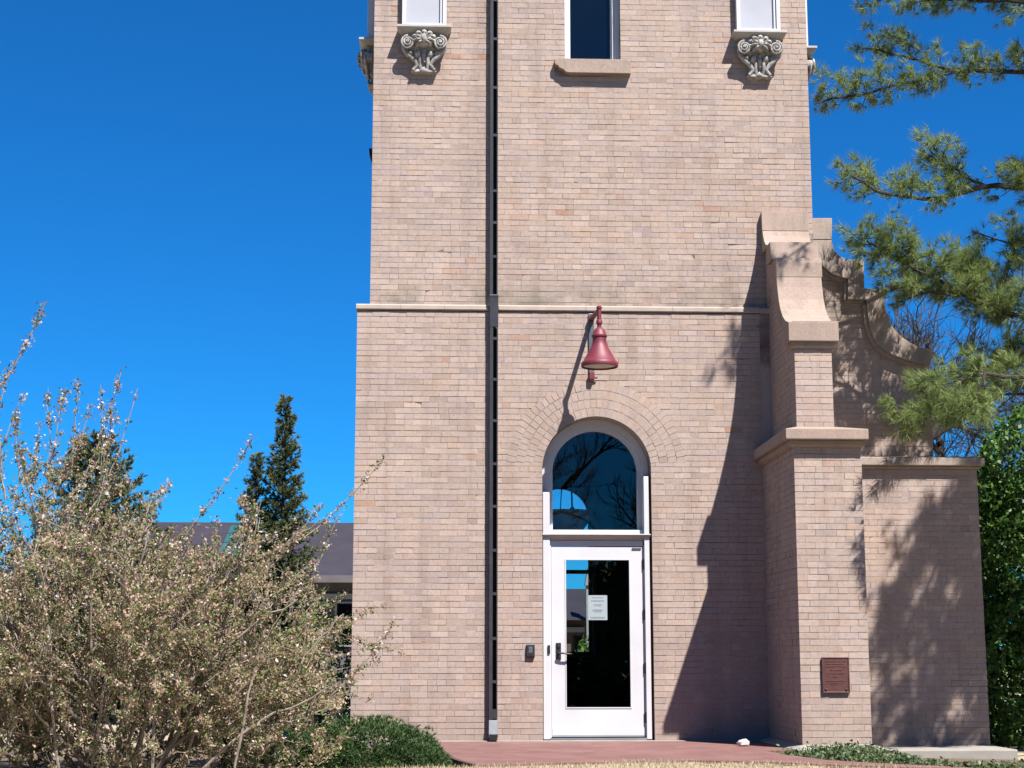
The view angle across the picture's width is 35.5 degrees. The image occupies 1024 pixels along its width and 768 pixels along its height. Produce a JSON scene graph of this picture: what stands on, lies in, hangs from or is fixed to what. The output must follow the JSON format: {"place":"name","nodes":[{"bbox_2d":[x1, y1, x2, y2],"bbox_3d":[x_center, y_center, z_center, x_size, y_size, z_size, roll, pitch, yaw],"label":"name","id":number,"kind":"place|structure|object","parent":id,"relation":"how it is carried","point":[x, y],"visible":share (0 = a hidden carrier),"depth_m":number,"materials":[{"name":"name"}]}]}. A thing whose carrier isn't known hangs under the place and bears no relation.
{"place":"outdoors","nodes":[
{"label":"outdoors","id":0,"kind":"place"},
{"bbox_2d":[131,500,165,691],"bbox_3d":[-6.056,3.729,26.682,1.375,3.703,1.214,4,-10,-20],"label":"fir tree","id":1,"kind":"object","parent":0,"point":[156,523],"depth_m":26.96,"materials":[{"name":"green plant"}]},
{"bbox_2d":[0,672,1023,767],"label":"ground","id":2,"kind":"structure","parent":0,"point":[1020,753],"depth_m":18.15,"materials":[{"name":"brown soil"}]},
{"bbox_2d":[0,428,207,716],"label":"fir tree","id":3,"kind":"object","parent":2,"relation":"on","point":[89,446],"visible":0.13,"depth_m":26.26,"materials":[{"name":"green plant"}]},
{"bbox_2d":[109,522,353,694],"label":"building","id":4,"kind":"structure","parent":2,"relation":"on","point":[335,569],"depth_m":44.43,"materials":[{"name":"metal"}]},
{"bbox_2d":[294,602,327,643],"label":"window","id":5,"kind":"structure","parent":4,"relation":"in","point":[318,606],"depth_m":43.31,"materials":[{"name":"black glass"}]},
{"bbox_2d":[335,602,351,645],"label":"window","id":6,"kind":"structure","parent":4,"relation":"in","point":[345,608],"depth_m":43.33,"materials":[{"name":"black glass"}]},
{"bbox_2d":[215,451,291,675],"bbox_3d":[-4.859,3.740,30.606,1.987,5.014,2.027,0,-10,-2],"label":"spruce tree","id":7,"kind":"object","parent":2,"relation":"on","point":[253,484],"visible":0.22,"depth_m":30.70,"materials":[{"name":"green plant"}]},
{"bbox_2d":[178,600,351,744],"bbox_3d":[-2.848,3.539,18.308,2.426,2.091,1.135,-4,-11,22],"label":"leafy bush","id":8,"kind":"object","parent":2,"relation":"on","point":[315,718],"visible":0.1,"depth_m":17.96,"materials":[{"name":"green plant"}]},
{"bbox_2d":[232,392,342,708],"bbox_3d":[-4.406,3.124,30.237,2.563,6.102,2.350,0,-10,-2],"label":"spruce tree","id":9,"kind":"object","parent":2,"relation":"on","point":[282,508],"visible":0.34,"depth_m":30.39,"materials":[{"name":"green plant"}]},
{"bbox_2d":[441,749,477,766],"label":"kerb","id":10,"kind":"structure","parent":2,"relation":"on","point":[454,760],"depth_m":13.80,"materials":[{"name":"beige concrete"}]},
{"bbox_2d":[0,747,1021,767],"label":"soil","id":11,"kind":"structure","parent":2,"relation":"on","point":[199,763],"depth_m":14.85,"materials":[{"name":"brown soil"}]},
{"bbox_2d":[0,609,306,764],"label":"juniper bush","id":12,"kind":"object","parent":11,"relation":"on","point":[118,707],"visible":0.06,"depth_m":13.88,"materials":[{"name":"green plant"}]},
{"bbox_2d":[0,299,403,767],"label":"flowering shrub","id":13,"kind":"object","parent":11,"relation":"on","point":[31,683],"visible":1,"depth_m":11.75,"materials":[{"name":"white plant"}]},
{"bbox_2d":[222,754,440,767],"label":"litter","id":14,"kind":"object","parent":11,"relation":"on","point":[327,764],"visible":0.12,"depth_m":13.56,"materials":[{"name":"brown plant"}]},
{"bbox_2d":[216,713,452,767],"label":"yew bush","id":15,"kind":"object","parent":11,"relation":"on","point":[404,750],"visible":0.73,"depth_m":13.72,"materials":[{"name":"green plant"}]},
{"bbox_2d":[566,568,588,651],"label":"brick house","id":16,"kind":"structure","parent":2,"relation":"on","point":[577,626],"depth_m":35.28,"materials":[{"name":"brick"}]},
{"bbox_2d":[573,636,581,651],"bbox_3d":[1.446,5.802,35.162,0.200,0.500,0.080,0,-10,-2],"label":"window","id":17,"kind":"structure","parent":16,"relation":"in","point":[575,638],"depth_m":35.14,"materials":[{"name":"black glass"}]},
{"bbox_2d":[572,634,588,651],"bbox_3d":[1.418,5.341,27.669,0.918,2.016,1.114,0,-10,-2],"label":"laurel bush","id":18,"kind":"object","parent":2,"relation":"on","point":[581,643],"visible":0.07,"depth_m":27.78,"materials":[{"name":"green plant"}]},
{"bbox_2d":[350,0,816,740],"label":"brick tower","id":19,"kind":"structure","parent":2,"relation":"on","point":[654,160],"depth_m":18.03,"materials":[{"name":"beige brick"}]},
{"bbox_2d":[369,148,372,161],"bbox_3d":[-1.649,-2.660,18.757,0.052,0.160,0.160,0,-10,-2],"label":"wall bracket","id":20,"kind":"object","parent":19,"relation":"attached to","point":[370,152],"depth_m":18.69,"materials":[{"name":"black metal"}]},
{"bbox_2d":[367,0,374,36],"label":"window","id":21,"kind":"structure","parent":19,"relation":"in","point":[371,3],"depth_m":18.94,"materials":[{"name":"white paint"}]},
{"bbox_2d":[402,0,446,24],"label":"window","id":22,"kind":"structure","parent":19,"relation":"in","point":[431,12],"depth_m":18.63,"materials":[{"name":"white paint"}]},
{"bbox_2d":[488,0,498,739],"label":"downspout","id":23,"kind":"object","parent":19,"relation":"attached to","point":[493,552],"visible":1,"depth_m":17.80,"materials":[{"name":"brown metal"}]},
{"bbox_2d":[526,644,534,657],"bbox_3d":[0.201,2.896,17.350,0.092,0.146,0.032,0,-10,-2],"label":"card reader","id":24,"kind":"object","parent":19,"relation":"attached to","point":[530,650],"visible":1,"depth_m":17.34,"materials":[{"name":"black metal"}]},
{"bbox_2d":[553,486,591,654],"bbox_3d":[0.721,2.803,24.141,0.960,2.537,0.060,0,-10,-2],"label":"rear window","id":25,"kind":"structure","parent":19,"relation":"in","point":[589,571],"depth_m":24.12,"materials":[{"name":"black metal"}]},
{"bbox_2d":[553,438,593,529],"bbox_3d":[0.685,0.878,20.275,0.690,2.062,0.693,0,-10,-2],"label":"pendant lamp","id":26,"kind":"object","parent":19,"relation":"hanging from","point":[572,518],"visible":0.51,"depth_m":19.91,"materials":[{"name":"metal"}]},
{"bbox_2d":[564,0,619,58],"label":"window","id":27,"kind":"structure","parent":19,"relation":"in","point":[591,26],"depth_m":18.95,"materials":[{"name":"blue glass"}]},
{"bbox_2d":[542,420,647,533],"bbox_3d":[0.930,1.073,17.938,1.206,1.363,0.240,0,-10,-2],"label":"transom window","id":28,"kind":"structure","parent":19,"relation":"in","point":[600,426],"depth_m":18.00,"materials":[{"name":"white paint"}]},
{"bbox_2d":[551,547,646,736],"bbox_3d":[0.946,2.805,17.476,1.027,2.043,0.116,0,-10,-2],"label":"door","id":29,"kind":"structure","parent":19,"relation":"in","point":[566,721],"depth_m":17.45,"materials":[{"name":"white paint"}]},
{"bbox_2d":[588,595,606,619],"bbox_3d":[0.942,2.457,17.578,0.210,0.270,0.002,0,-10,-2],"label":"paper notice","id":30,"kind":"object","parent":29,"relation":"attached to","point":[597,607],"visible":1,"depth_m":17.58,"materials":[{"name":"white paper"}]},
{"bbox_2d":[581,306,617,381],"bbox_3d":[0.945,-0.470,17.597,0.406,0.780,0.750,0,-10,-2],"label":"bell","id":31,"kind":"object","parent":19,"relation":"attached to","point":[599,356],"visible":1,"depth_m":17.36,"materials":[{"name":"red metal"}]},
{"bbox_2d":[735,0,780,29],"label":"window","id":32,"kind":"structure","parent":19,"relation":"in","point":[749,14],"depth_m":18.79,"materials":[{"name":"white paint"}]},
{"bbox_2d":[805,0,807,45],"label":"window","id":33,"kind":"structure","parent":19,"relation":"in","point":[805,0],"depth_m":19.20,"materials":[{"name":"white paint"}]},
{"bbox_2d":[382,758,993,767],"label":"grass","id":34,"kind":"structure","parent":2,"relation":"on","point":[676,762],"depth_m":13.43,"materials":[{"name":"beige plant"}]},
{"bbox_2d":[753,212,889,751],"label":"brick buttress","id":35,"kind":"structure","parent":2,"relation":"on","point":[807,455],"depth_m":16.20,"materials":[{"name":"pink brick"}]},
{"bbox_2d":[821,657,849,692],"bbox_3d":[3.199,2.875,15.805,0.273,0.348,0.025,0,-10,-2],"label":"plaque","id":36,"kind":"object","parent":35,"relation":"attached to","point":[835,675],"visible":1,"depth_m":15.80,"materials":[{"name":"brown metal"}]},
{"bbox_2d":[772,739,1023,767],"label":"ground cover","id":37,"kind":"object","parent":2,"relation":"on","point":[847,752],"visible":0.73,"depth_m":14.12,"materials":[{"name":"green plant"}]},
{"bbox_2d":[810,0,1023,447],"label":"pine tree","id":38,"kind":"object","parent":2,"relation":"on","point":[976,292],"visible":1,"depth_m":18.38,"materials":[{"name":"green plant"}]},
{"bbox_2d":[861,456,1017,759],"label":"brick wall","id":39,"kind":"structure","parent":2,"relation":"on","point":[927,656],"depth_m":18.13,"materials":[{"name":"brick"}]},
{"bbox_2d":[812,218,933,455],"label":"gable wall","id":40,"kind":"structure","parent":39,"relation":"on","point":[874,352],"depth_m":18.87,"materials":[{"name":"brick"}]},
{"bbox_2d":[873,230,1023,495],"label":"bare tree","id":41,"kind":"object","parent":2,"relation":"on","point":[939,447],"visible":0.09,"depth_m":25.34,"materials":[{"name":"plant"}]},
{"bbox_2d":[976,400,1023,748],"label":"holly tree","id":42,"kind":"object","parent":2,"relation":"on","point":[1001,519],"visible":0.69,"depth_m":20.61,"materials":[{"name":"green plant"}]},
{"bbox_2d":[0,0,1023,662],"label":"sky","id":43,"kind":"structure","parent":0,"point":[186,185],"materials":[{"name":"blue"}]},
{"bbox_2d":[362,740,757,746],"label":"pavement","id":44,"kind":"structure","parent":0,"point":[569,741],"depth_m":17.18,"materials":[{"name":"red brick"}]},
{"bbox_2d":[430,741,969,767],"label":"path","id":45,"kind":"structure","parent":0,"point":[513,753],"depth_m":14.93,"materials":[{"name":"red brick"}]},
{"bbox_2d":[737,739,749,745],"bbox_3d":[2.344,3.633,16.191,0.110,0.084,0.110,-9,-13,42],"label":"rock","id":46,"kind":"object","parent":45,"relation":"on","point":[744,742],"visible":0.96,"depth_m":16.16,"materials":[{"name":"stone"}]}
]}

